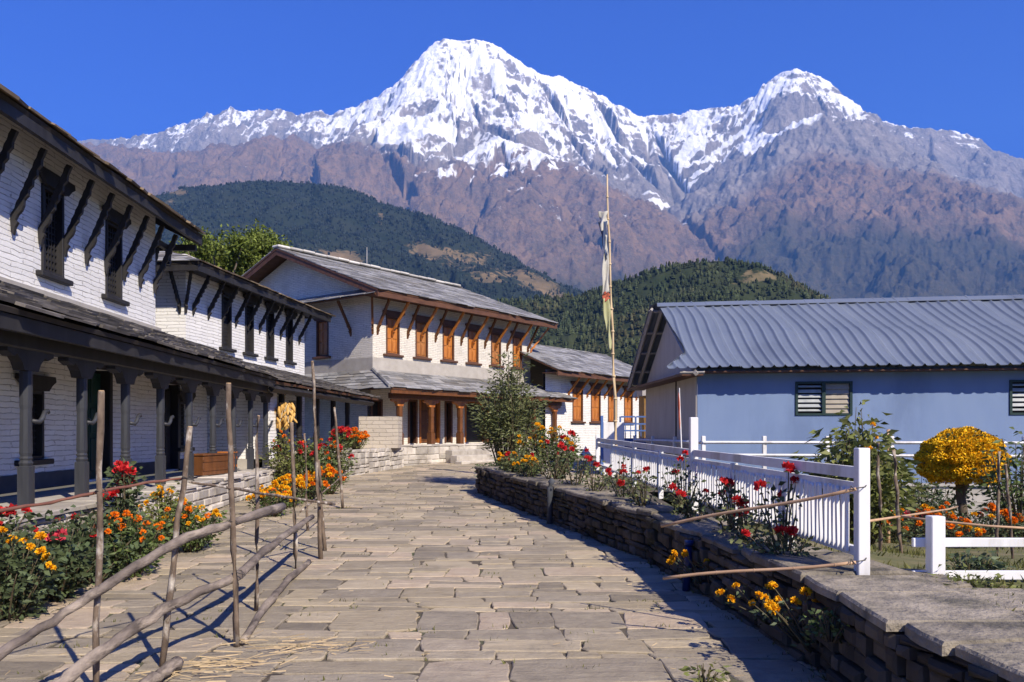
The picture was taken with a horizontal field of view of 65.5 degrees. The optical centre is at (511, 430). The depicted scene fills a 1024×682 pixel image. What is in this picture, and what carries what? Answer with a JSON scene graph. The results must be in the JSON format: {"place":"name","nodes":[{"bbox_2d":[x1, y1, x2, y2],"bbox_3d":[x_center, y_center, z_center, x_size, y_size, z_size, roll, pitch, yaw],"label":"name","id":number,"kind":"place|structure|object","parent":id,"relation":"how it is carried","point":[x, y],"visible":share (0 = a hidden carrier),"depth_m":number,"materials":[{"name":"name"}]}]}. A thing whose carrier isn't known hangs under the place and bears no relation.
{"place":"outdoors","nodes":[
{"label":"outdoors","id":0,"kind":"place"},
{"bbox_2d":[0,471,181,496],"bbox_3d":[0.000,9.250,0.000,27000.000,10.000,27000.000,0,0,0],"label":"ground","id":1,"kind":"structure","parent":0,"point":[15,493],"depth_m":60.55,"materials":[{"name":"grey stone"}]},
{"bbox_2d":[176,224,265,275],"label":"leafy tree","id":2,"kind":"object","parent":1,"relation":"on","point":[238,249],"visible":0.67,"depth_m":41.15,"materials":[{"name":"green plant"}]},
{"bbox_2d":[235,218,292,271],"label":"leafy tree","id":3,"kind":"object","parent":1,"relation":"on","point":[267,242],"visible":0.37,"depth_m":43.36,"materials":[{"name":"green plant"}]},
{"bbox_2d":[154,179,583,301],"bbox_3d":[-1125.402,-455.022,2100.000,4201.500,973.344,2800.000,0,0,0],"label":"dark forested hill","id":4,"kind":"structure","parent":0,"point":[537,280],"depth_m":2497.73,"materials":[{"name":"green plant"}]},
{"bbox_2d":[0,456,829,681],"bbox_3d":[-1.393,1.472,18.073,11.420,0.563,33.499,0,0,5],"label":"path","id":5,"kind":"structure","parent":0,"point":[533,650],"depth_m":7.36,"materials":[{"name":"beige stone"}]},
{"bbox_2d":[0,503,48,561],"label":"rose bush","id":6,"kind":"object","parent":5,"relation":"on","point":[29,513],"visible":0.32,"depth_m":8.04,"materials":[{"name":"green plant"}]},
{"bbox_2d":[0,524,77,620],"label":"marigold plant","id":7,"kind":"object","parent":5,"relation":"on","point":[24,598],"visible":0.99,"depth_m":6.99,"materials":[{"name":"green plant"}]},
{"bbox_2d":[0,519,111,601],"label":"rose bush","id":8,"kind":"object","parent":5,"relation":"on","point":[58,537],"visible":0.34,"depth_m":7.72,"materials":[{"name":"green plant"}]},
{"bbox_2d":[32,504,148,585],"bbox_3d":[-4.498,1.231,8.514,1.112,0.890,1.029,0,0,18],"label":"rose bush","id":9,"kind":"object","parent":5,"relation":"on","point":[89,520],"visible":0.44,"depth_m":8.51,"materials":[{"name":"green plant"}]},
{"bbox_2d":[82,458,148,533],"bbox_3d":[-4.976,0.987,10.137,0.762,1.308,1.008,0,0,0],"label":"rose bush","id":10,"kind":"object","parent":5,"relation":"on","point":[126,472],"visible":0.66,"depth_m":10.13,"materials":[{"name":"green plant"}]},
{"bbox_2d":[73,510,172,580],"bbox_3d":[-4.323,1.289,8.858,1.059,0.813,1.038,0,0,0],"label":"marigold plant","id":11,"kind":"object","parent":5,"relation":"on","point":[124,528],"visible":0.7,"depth_m":8.80,"materials":[{"name":"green plant"}]},
{"bbox_2d":[0,84,289,577],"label":"stone house","id":12,"kind":"structure","parent":5,"relation":"on","point":[82,244],"depth_m":13.33,"materials":[{"name":"grey paint"}]},
{"bbox_2d":[14,373,56,465],"bbox_3d":[-7.541,-0.165,12.492,0.230,1.410,1.060,0,0,-2],"label":"window","id":13,"kind":"structure","parent":12,"relation":"in","point":[41,383],"depth_m":12.74,"materials":[{"name":"black wood"}]},
{"bbox_2d":[35,166,75,285],"bbox_3d":[-7.564,-3.325,13.091,0.230,1.730,1.100,0,0,-2],"label":"window","id":14,"kind":"structure","parent":12,"relation":"in","point":[52,251],"depth_m":13.17,"materials":[{"name":"black wood"}]},
{"bbox_2d":[87,365,112,478],"bbox_3d":[-7.665,-0.172,14.588,0.260,2.123,1.650,0,0,-2],"label":"door","id":15,"kind":"structure","parent":12,"relation":"in","point":[103,380],"depth_m":15.05,"materials":[{"name":"green paint"}]},
{"bbox_2d":[101,205,130,305],"bbox_3d":[-7.661,-3.325,15.290,0.230,1.730,1.100,0,0,-2],"label":"window","id":16,"kind":"structure","parent":12,"relation":"in","point":[114,279],"depth_m":15.37,"materials":[{"name":"black wood"}]},
{"bbox_2d":[164,380,179,468],"bbox_3d":[-7.815,-0.137,18.085,0.260,2.053,1.500,0,0,-2],"label":"door","id":17,"kind":"structure","parent":12,"relation":"in","point":[172,401],"depth_m":18.47,"materials":[{"name":"black wood"}]},
{"bbox_2d":[172,391,195,451],"bbox_3d":[-7.818,-0.215,18.936,0.230,1.410,1.060,0,0,-2],"label":"window","id":18,"kind":"structure","parent":12,"relation":"in","point":[181,395],"depth_m":18.73,"materials":[{"name":"black wood"}]},
{"bbox_2d":[194,453,227,475],"bbox_3d":[-6.237,0.683,16.300,0.440,0.430,0.990,0,0,10],"label":"wooden chest","id":19,"kind":"object","parent":12,"relation":"on","point":[205,464],"visible":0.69,"depth_m":16.07,"materials":[{"name":"brown wood"}]},
{"bbox_2d":[136,481,206,541],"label":"marigold plant","id":20,"kind":"object","parent":5,"relation":"on","point":[159,492],"visible":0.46,"depth_m":11.38,"materials":[{"name":"yellow plant"}]},
{"bbox_2d":[0,361,351,681],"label":"rustic fence","id":21,"kind":"object","parent":5,"relation":"on","point":[95,655],"visible":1,"depth_m":5.55,"materials":[{"name":"brown wood"}]},
{"bbox_2d":[154,498,227,552],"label":"marigold plant","id":22,"kind":"object","parent":5,"relation":"on","point":[189,519],"visible":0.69,"depth_m":10.48,"materials":[{"name":"green plant"}]},
{"bbox_2d":[155,251,379,474],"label":"stone house","id":23,"kind":"structure","parent":5,"relation":"on","point":[202,302],"depth_m":22.37,"materials":[{"name":"beige stone"}]},
{"bbox_2d":[219,285,236,352],"bbox_3d":[-8.145,-3.165,22.686,0.230,1.810,1.000,0,0,7],"label":"window","id":24,"kind":"structure","parent":23,"relation":"in","point":[227,292],"depth_m":22.75,"materials":[{"name":"black wood"}]},
{"bbox_2d":[242,293,258,356],"bbox_3d":[-7.972,-3.165,24.126,0.230,1.810,1.000,0,0,7],"label":"window","id":25,"kind":"structure","parent":23,"relation":"in","point":[249,335],"depth_m":24.21,"materials":[{"name":"black wood"}]},
{"bbox_2d":[264,302,278,360],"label":"window","id":26,"kind":"structure","parent":23,"relation":"in","point":[270,318],"depth_m":25.71,"materials":[{"name":"black wood"}]},
{"bbox_2d":[275,385,296,430],"bbox_3d":[-6.107,-0.651,21.378,0.614,1.311,0.525,0,0,0],"label":"corn bundle","id":27,"kind":"object","parent":23,"relation":"hanging from","point":[283,411],"visible":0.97,"depth_m":21.24,"materials":[{"name":"yellow food"}]},
{"bbox_2d":[284,309,297,364],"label":"window","id":28,"kind":"structure","parent":23,"relation":"in","point":[289,346],"depth_m":27.25,"materials":[{"name":"black wood"}]},
{"bbox_2d":[242,484,299,516],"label":"marigold plant","id":29,"kind":"object","parent":5,"relation":"on","point":[264,501],"visible":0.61,"depth_m":14.15,"materials":[{"name":"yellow plant"}]},
{"bbox_2d":[259,428,313,485],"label":"flowering shrub","id":30,"kind":"object","parent":5,"relation":"on","point":[283,466],"visible":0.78,"depth_m":19.50,"materials":[{"name":"green plant"}]},
{"bbox_2d":[266,473,312,506],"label":"marigold plant","id":31,"kind":"object","parent":5,"relation":"on","point":[285,480],"visible":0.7,"depth_m":15.47,"materials":[{"name":"orange plant"}]},
{"bbox_2d":[290,470,333,501],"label":"marigold plant","id":32,"kind":"object","parent":5,"relation":"on","point":[312,495],"visible":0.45,"depth_m":16.52,"materials":[{"name":"orange plant"}]},
{"bbox_2d":[287,437,337,483],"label":"flowering shrub","id":33,"kind":"object","parent":5,"relation":"on","point":[312,463],"visible":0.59,"depth_m":19.88,"materials":[{"name":"green plant"}]},
{"bbox_2d":[312,463,349,493],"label":"marigold plant","id":34,"kind":"object","parent":5,"relation":"on","point":[331,473],"visible":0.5,"depth_m":18.05,"materials":[{"name":"orange plant"}]},
{"bbox_2d":[309,437,357,483],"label":"flowering shrub","id":35,"kind":"object","parent":5,"relation":"on","point":[343,459],"visible":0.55,"depth_m":20.94,"materials":[{"name":"green plant"}]},
{"bbox_2d":[295,416,403,476],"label":"stone terrace","id":36,"kind":"structure","parent":5,"relation":"on","point":[383,449],"depth_m":26.25,"materials":[{"name":"white stone"}]},
{"bbox_2d":[328,426,355,448],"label":"flowering shrub","id":37,"kind":"object","parent":36,"relation":"on","point":[345,435],"visible":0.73,"depth_m":24.08,"materials":[{"name":"red plant"}]},
{"bbox_2d":[340,426,369,448],"bbox_3d":[-4.878,0.254,24.581,1.026,0.768,0.960,0,0,0],"label":"chrysanthemum","id":38,"kind":"object","parent":36,"relation":"on","point":[361,437],"visible":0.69,"depth_m":24.43,"materials":[{"name":"orange plant"}]},
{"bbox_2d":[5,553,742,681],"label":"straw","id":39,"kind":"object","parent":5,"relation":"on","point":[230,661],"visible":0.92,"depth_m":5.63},
{"bbox_2d":[242,244,577,465],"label":"stone house","id":40,"kind":"structure","parent":5,"relation":"on","point":[412,351],"depth_m":31.89,"materials":[{"name":"grey paint"}]},
{"bbox_2d":[312,313,330,358],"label":"window","id":41,"kind":"structure","parent":40,"relation":"in","point":[322,326],"depth_m":31.78,"materials":[{"name":"brown wood"}]},
{"bbox_2d":[383,309,404,357],"bbox_3d":[-4.624,-3.740,30.843,0.230,1.760,1.160,0,0,37],"label":"window","id":42,"kind":"structure","parent":40,"relation":"in","point":[392,343],"depth_m":30.85,"materials":[{"name":"brown wood"}]},
{"bbox_2d":[408,399,417,442],"bbox_3d":[-4.036,-0.365,31.777,0.250,1.750,0.550,0,0,37],"label":"door","id":43,"kind":"structure","parent":40,"relation":"in","point":[412,404],"depth_m":31.90,"materials":[{"name":"brown wood"}]},
{"bbox_2d":[412,314,432,360],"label":"window","id":44,"kind":"structure","parent":40,"relation":"in","point":[421,347],"depth_m":32.13,"materials":[{"name":"brown wood"}]},
{"bbox_2d":[419,400,439,442],"bbox_3d":[-3.420,-0.415,32.565,0.210,1.850,1.250,0,0,37],"label":"door","id":45,"kind":"structure","parent":40,"relation":"in","point":[423,409],"depth_m":32.47,"materials":[{"name":"brown wood"}]},
{"bbox_2d":[444,401,452,442],"bbox_3d":[-2.746,-0.365,33.497,0.250,1.750,0.500,0,0,37],"label":"door","id":46,"kind":"structure","parent":40,"relation":"in","point":[448,405],"depth_m":33.60,"materials":[{"name":"brown wood"}]},
{"bbox_2d":[440,319,457,362],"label":"window","id":47,"kind":"structure","parent":40,"relation":"in","point":[448,349],"depth_m":33.45,"materials":[{"name":"brown wood"}]},
{"bbox_2d":[465,323,481,365],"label":"window","id":48,"kind":"structure","parent":40,"relation":"in","point":[473,352],"depth_m":34.77,"materials":[{"name":"brown wood"}]},
{"bbox_2d":[465,402,483,441],"bbox_3d":[-1.666,-0.365,34.937,0.250,1.750,1.500,0,0,37],"label":"door","id":49,"kind":"structure","parent":40,"relation":"in","point":[469,433],"depth_m":34.89,"materials":[{"name":"brown wood"}]},
{"bbox_2d":[489,327,504,367],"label":"window","id":50,"kind":"structure","parent":40,"relation":"in","point":[496,332],"depth_m":36.04,"materials":[{"name":"brown wood"}]},
{"bbox_2d":[510,331,524,369],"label":"window","id":51,"kind":"structure","parent":40,"relation":"in","point":[517,337],"depth_m":37.39,"materials":[{"name":"brown wood"}]},
{"bbox_2d":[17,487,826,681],"bbox_3d":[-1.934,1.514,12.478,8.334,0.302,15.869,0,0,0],"label":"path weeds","id":52,"kind":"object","parent":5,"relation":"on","point":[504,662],"visible":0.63,"depth_m":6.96,"materials":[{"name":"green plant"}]},
{"bbox_2d":[464,351,551,462],"bbox_3d":[-0.090,-0.335,20.003,2.189,3.344,1.996,0,0,21],"label":"garden shrub","id":53,"kind":"object","parent":5,"relation":"on","point":[494,434],"visible":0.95,"depth_m":19.72,"materials":[{"name":"green plant"}]},
{"bbox_2d":[598,174,619,485],"bbox_3d":[2.435,-2.490,19.981,0.546,7.882,0.151,0,0,0],"label":"flagpole","id":54,"kind":"object","parent":5,"relation":"on","point":[603,222],"visible":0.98,"depth_m":19.98,"materials":[{"name":"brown wood"}]},
{"bbox_2d":[600,416,624,474],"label":"garden wall","id":55,"kind":"structure","parent":5,"relation":"on","point":[606,430],"depth_m":24.00,"materials":[{"name":"white paint"}]},
{"bbox_2d":[619,416,645,449],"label":"blue gate","id":56,"kind":"structure","parent":5,"relation":"on","point":[630,439],"depth_m":31.00,"materials":[{"name":"metal"}]},
{"bbox_2d":[637,390,645,437],"bbox_3d":[7.090,-0.325,36.190,2.600,3.550,1.620,0,0,0],"label":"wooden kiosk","id":57,"kind":"object","parent":5,"relation":"on","point":[641,395],"visible":0.08,"depth_m":35.94,"materials":[{"name":"brown wood"}]},
{"bbox_2d":[682,540,693,591],"bbox_3d":[1.811,1.390,8.200,0.117,0.525,0.092,0,0,0],"label":"blue pipe","id":58,"kind":"object","parent":5,"relation":"on","point":[688,544],"visible":0.78,"depth_m":8.17,"materials":[{"name":"plastic"}]},
{"bbox_2d":[679,658,732,681],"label":"garden shrub","id":59,"kind":"object","parent":5,"relation":"on","point":[701,678],"visible":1,"depth_m":5.13,"materials":[{"name":"green plant"}]},
{"bbox_2d":[475,466,1023,681],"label":"stone wall","id":60,"kind":"structure","parent":5,"relation":"on","point":[908,625],"depth_m":5.53,"materials":[{"name":"stone"}]},
{"bbox_2d":[495,448,540,472],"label":"garden shrub","id":61,"kind":"object","parent":60,"relation":"on","point":[506,461],"visible":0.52,"depth_m":16.43,"materials":[{"name":"green plant"}]},
{"bbox_2d":[512,455,547,476],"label":"marigold plant","id":62,"kind":"object","parent":60,"relation":"on","point":[529,469],"visible":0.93,"depth_m":15.54,"materials":[{"name":"green plant"}]},
{"bbox_2d":[510,422,555,474],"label":"marigold plant","id":63,"kind":"object","parent":60,"relation":"on","point":[532,441],"visible":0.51,"depth_m":18.92,"materials":[{"name":"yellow plant"}]},
{"bbox_2d":[528,439,575,478],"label":"rose bush","id":64,"kind":"object","parent":60,"relation":"on","point":[560,444],"visible":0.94,"depth_m":14.93,"materials":[{"name":"green plant"}]},
{"bbox_2d":[534,425,583,478],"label":"marigold plant","id":65,"kind":"object","parent":60,"relation":"on","point":[569,440],"visible":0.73,"depth_m":18.53,"materials":[{"name":"green plant"}]},
{"bbox_2d":[553,445,594,485],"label":"rose bush","id":66,"kind":"object","parent":60,"relation":"on","point":[586,457],"visible":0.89,"depth_m":13.62,"materials":[{"name":"green plant"}]},
{"bbox_2d":[578,458,621,491],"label":"rose bush","id":67,"kind":"object","parent":60,"relation":"on","point":[596,464],"visible":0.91,"depth_m":12.52,"materials":[{"name":"green plant"}]},
{"bbox_2d":[597,453,654,496],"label":"rose bush","id":68,"kind":"object","parent":60,"relation":"on","point":[621,471],"visible":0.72,"depth_m":11.54,"materials":[{"name":"green plant"}]},
{"bbox_2d":[609,466,667,505],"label":"rose bush","id":69,"kind":"object","parent":60,"relation":"on","point":[644,500],"visible":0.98,"depth_m":10.67,"materials":[{"name":"green plant"}]},
{"bbox_2d":[661,450,701,512],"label":"rose bush","id":70,"kind":"object","parent":60,"relation":"on","point":[674,471],"visible":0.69,"depth_m":9.90,"materials":[{"name":"green plant"}]},
{"bbox_2d":[662,481,710,521],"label":"rose bush","id":71,"kind":"object","parent":60,"relation":"on","point":[681,493],"visible":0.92,"depth_m":9.06,"materials":[{"name":"green plant"}]},
{"bbox_2d":[665,549,711,583],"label":"marigold plant","id":72,"kind":"object","parent":60,"relation":"on","point":[686,554],"visible":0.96,"depth_m":7.94,"materials":[{"name":"green plant"}]},
{"bbox_2d":[688,476,748,530],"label":"rose bush","id":73,"kind":"object","parent":60,"relation":"on","point":[727,482],"visible":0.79,"depth_m":8.28,"materials":[{"name":"green plant"}]},
{"bbox_2d":[596,417,869,574],"bbox_3d":[2.240,0.470,11.978,0.108,1.280,12.540,0,0,-3],"label":"picket fence","id":74,"kind":"object","parent":60,"relation":"on","point":[830,528],"visible":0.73,"depth_m":7.13,"materials":[{"name":"white paint"}]},
{"bbox_2d":[661,485,866,527],"bbox_3d":[1.867,0.609,6.202,1.684,0.440,0.159,0,0,41],"label":"bamboo rod","id":75,"kind":"object","parent":74,"relation":"attached to","point":[852,489],"visible":1,"depth_m":6.13,"materials":[{"name":"wood"}]},
{"bbox_2d":[663,558,866,579],"bbox_3d":[1.849,1.050,5.979,1.487,0.279,0.137,0,0,26],"label":"bamboo rod","id":76,"kind":"object","parent":74,"relation":"attached to","point":[850,562],"visible":1,"depth_m":5.96,"materials":[{"name":"wood"}]},
{"bbox_2d":[715,493,767,544],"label":"rose bush","id":77,"kind":"object","parent":60,"relation":"on","point":[740,502],"visible":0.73,"depth_m":7.58,"materials":[{"name":"green plant"}]},
{"bbox_2d":[715,582,773,624],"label":"marigold plant","id":78,"kind":"object","parent":60,"relation":"on","point":[722,592],"visible":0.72,"depth_m":6.32,"materials":[{"name":"green plant"}]},
{"bbox_2d":[727,519,822,556],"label":"rose bush","id":79,"kind":"object","parent":60,"relation":"on","point":[791,530],"visible":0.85,"depth_m":6.56,"materials":[{"name":"green plant"}]},
{"bbox_2d":[747,461,806,551],"bbox_3d":[2.428,0.694,7.032,0.598,0.870,0.572,0,0,44],"label":"rose bush","id":80,"kind":"object","parent":60,"relation":"on","point":[760,484],"visible":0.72,"depth_m":6.95,"materials":[{"name":"green plant"}]},
{"bbox_2d":[748,591,811,643],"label":"marigold plant","id":81,"kind":"object","parent":60,"relation":"on","point":[793,599],"visible":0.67,"depth_m":5.70,"materials":[{"name":"green plant"}]},
{"bbox_2d":[749,581,821,652],"bbox_3d":[1.975,1.287,5.486,0.690,0.479,0.431,0,0,0],"label":"marigold plant","id":82,"kind":"object","parent":60,"relation":"on","point":[771,606],"visible":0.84,"depth_m":5.50,"materials":[{"name":"green plant"}]},
{"bbox_2d":[799,605,849,643],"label":"garden shrub","id":83,"kind":"object","parent":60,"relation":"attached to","point":[828,631],"visible":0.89,"depth_m":5.09,"materials":[{"name":"green plant"}]},
{"bbox_2d":[0,0,1023,158],"label":"sky","id":84,"kind":"structure","parent":0,"point":[95,69],"materials":[{"name":"blue"}]},
{"bbox_2d":[78,39,1023,298],"bbox_3d":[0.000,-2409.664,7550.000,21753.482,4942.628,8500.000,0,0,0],"label":"mountains","id":85,"kind":"structure","parent":0,"point":[820,184],"depth_m":7649.58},
{"bbox_2d":[519,343,638,455],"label":"stone wing","id":86,"kind":"structure","parent":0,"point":[585,378],"depth_m":40.22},
{"bbox_2d":[571,381,585,422],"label":"window","id":87,"kind":"structure","parent":86,"relation":"in","point":[577,407],"depth_m":39.29,"materials":[{"name":"brown wood"}]},
{"bbox_2d":[589,382,602,423],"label":"window","id":88,"kind":"structure","parent":86,"relation":"in","point":[595,404],"depth_m":40.68,"materials":[{"name":"brown wood"}]},
{"bbox_2d":[490,256,830,437],"bbox_3d":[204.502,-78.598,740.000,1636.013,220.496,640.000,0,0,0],"label":"green forested hill","id":89,"kind":"structure","parent":0,"point":[747,274],"depth_m":820.70,"materials":[{"name":"green plant"}]},
{"bbox_2d":[702,512,1023,614],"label":"lawn","id":90,"kind":"structure","parent":0,"point":[908,559],"depth_m":8.46,"materials":[{"name":"plant"}]},
{"bbox_2d":[627,294,1023,506],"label":"blue house","id":91,"kind":"structure","parent":90,"relation":"on","point":[921,368],"depth_m":21.82,"materials":[{"name":"paint"}]},
{"bbox_2d":[795,381,852,415],"bbox_3d":[8.432,-0.870,21.572,1.480,0.920,0.130,0,0,8],"label":"window","id":92,"kind":"structure","parent":91,"relation":"in","point":[835,395],"depth_m":21.53,"materials":[{"name":"green paint"}]},
{"bbox_2d":[1009,380,1023,414],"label":"window","id":93,"kind":"structure","parent":91,"relation":"in","point":[1011,389],"depth_m":20.87,"materials":[{"name":"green paint"}]},
{"bbox_2d":[698,482,1023,524],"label":"flowers","id":94,"kind":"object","parent":90,"relation":"on","point":[979,498],"depth_m":19.90,"materials":[{"name":"plant"}]},
{"bbox_2d":[633,436,1023,506],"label":"white railing","id":95,"kind":"object","parent":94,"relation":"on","point":[703,442],"visible":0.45,"depth_m":20.62,"materials":[{"name":"paint"}]},
{"bbox_2d":[790,399,940,545],"bbox_3d":[4.490,0.584,10.362,1.726,2.006,1.772,0,0,0],"label":"garden shrub","id":96,"kind":"object","parent":90,"relation":"on","point":[848,443],"visible":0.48,"depth_m":10.16,"materials":[{"name":"green plant"}]},
{"bbox_2d":[876,443,882,550],"bbox_3d":[3.971,0.797,8.599,0.074,1.332,0.072,0,0,0],"label":"garden stake","id":97,"kind":"object","parent":90,"relation":"on","point":[880,540],"visible":0.84,"depth_m":8.59,"materials":[{"name":"brown wood"}]},
{"bbox_2d":[891,450,902,553],"bbox_3d":[4.454,0.867,9.201,0.135,1.296,0.069,0,0,0],"label":"garden stake","id":98,"kind":"object","parent":90,"relation":"on","point":[898,521],"visible":0.9,"depth_m":9.18,"materials":[{"name":"brown wood"}]},
{"bbox_2d":[878,508,923,542],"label":"marigold plant","id":99,"kind":"object","parent":90,"relation":"on","point":[893,533],"visible":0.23,"depth_m":12.26,"materials":[{"name":"green plant"}]},
{"bbox_2d":[899,476,971,528],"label":"garden shrub","id":100,"kind":"object","parent":90,"relation":"on","point":[939,501],"visible":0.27,"depth_m":16.18,"materials":[{"name":"green plant"}]},
{"bbox_2d":[907,501,963,535],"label":"marigold plant","id":101,"kind":"object","parent":90,"relation":"on","point":[947,513],"visible":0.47,"depth_m":12.63,"materials":[{"name":"orange plant"}]},
{"bbox_2d":[918,514,994,548],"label":"marigold plant","id":102,"kind":"object","parent":90,"relation":"on","point":[957,532],"visible":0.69,"depth_m":10.50,"materials":[{"name":"orange plant"}]},
{"bbox_2d":[913,425,1012,526],"bbox_3d":[8.218,0.936,14.502,1.584,2.061,1.536,0,0,0],"label":"topiary bush","id":103,"kind":"object","parent":90,"relation":"on","point":[950,455],"visible":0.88,"depth_m":14.12,"materials":[{"name":"yellow plant"}]},
{"bbox_2d":[912,515,1023,579],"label":"rail fence","id":104,"kind":"object","parent":90,"relation":"on","point":[934,542],"visible":0.63,"depth_m":6.07,"materials":[{"name":"white paint"}]},
{"bbox_2d":[928,563,1021,588],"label":"garden shrub","id":105,"kind":"object","parent":90,"relation":"on","point":[978,582],"visible":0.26,"depth_m":5.68,"materials":[{"name":"green plant"}]},
{"bbox_2d":[945,547,1017,569],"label":"garden shrub","id":106,"kind":"object","parent":90,"relation":"on","point":[977,563],"visible":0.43,"depth_m":6.50,"materials":[{"name":"green plant"}]},
{"bbox_2d":[963,502,1023,537],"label":"marigold plant","id":107,"kind":"object","parent":90,"relation":"on","point":[1002,532],"visible":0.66,"depth_m":11.52,"materials":[{"name":"orange plant"}]},
{"bbox_2d":[966,427,1023,537],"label":"garden shrub","id":108,"kind":"object","parent":90,"relation":"on","point":[1019,500],"visible":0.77,"depth_m":12.60,"materials":[{"name":"green plant"}]},
{"bbox_2d":[995,451,1000,555],"bbox_3d":[5.679,0.881,9.301,0.062,1.280,0.065,0,0,0],"label":"garden stake","id":109,"kind":"object","parent":90,"relation":"on","point":[998,501],"visible":0.86,"depth_m":9.29,"materials":[{"name":"brown wood"}]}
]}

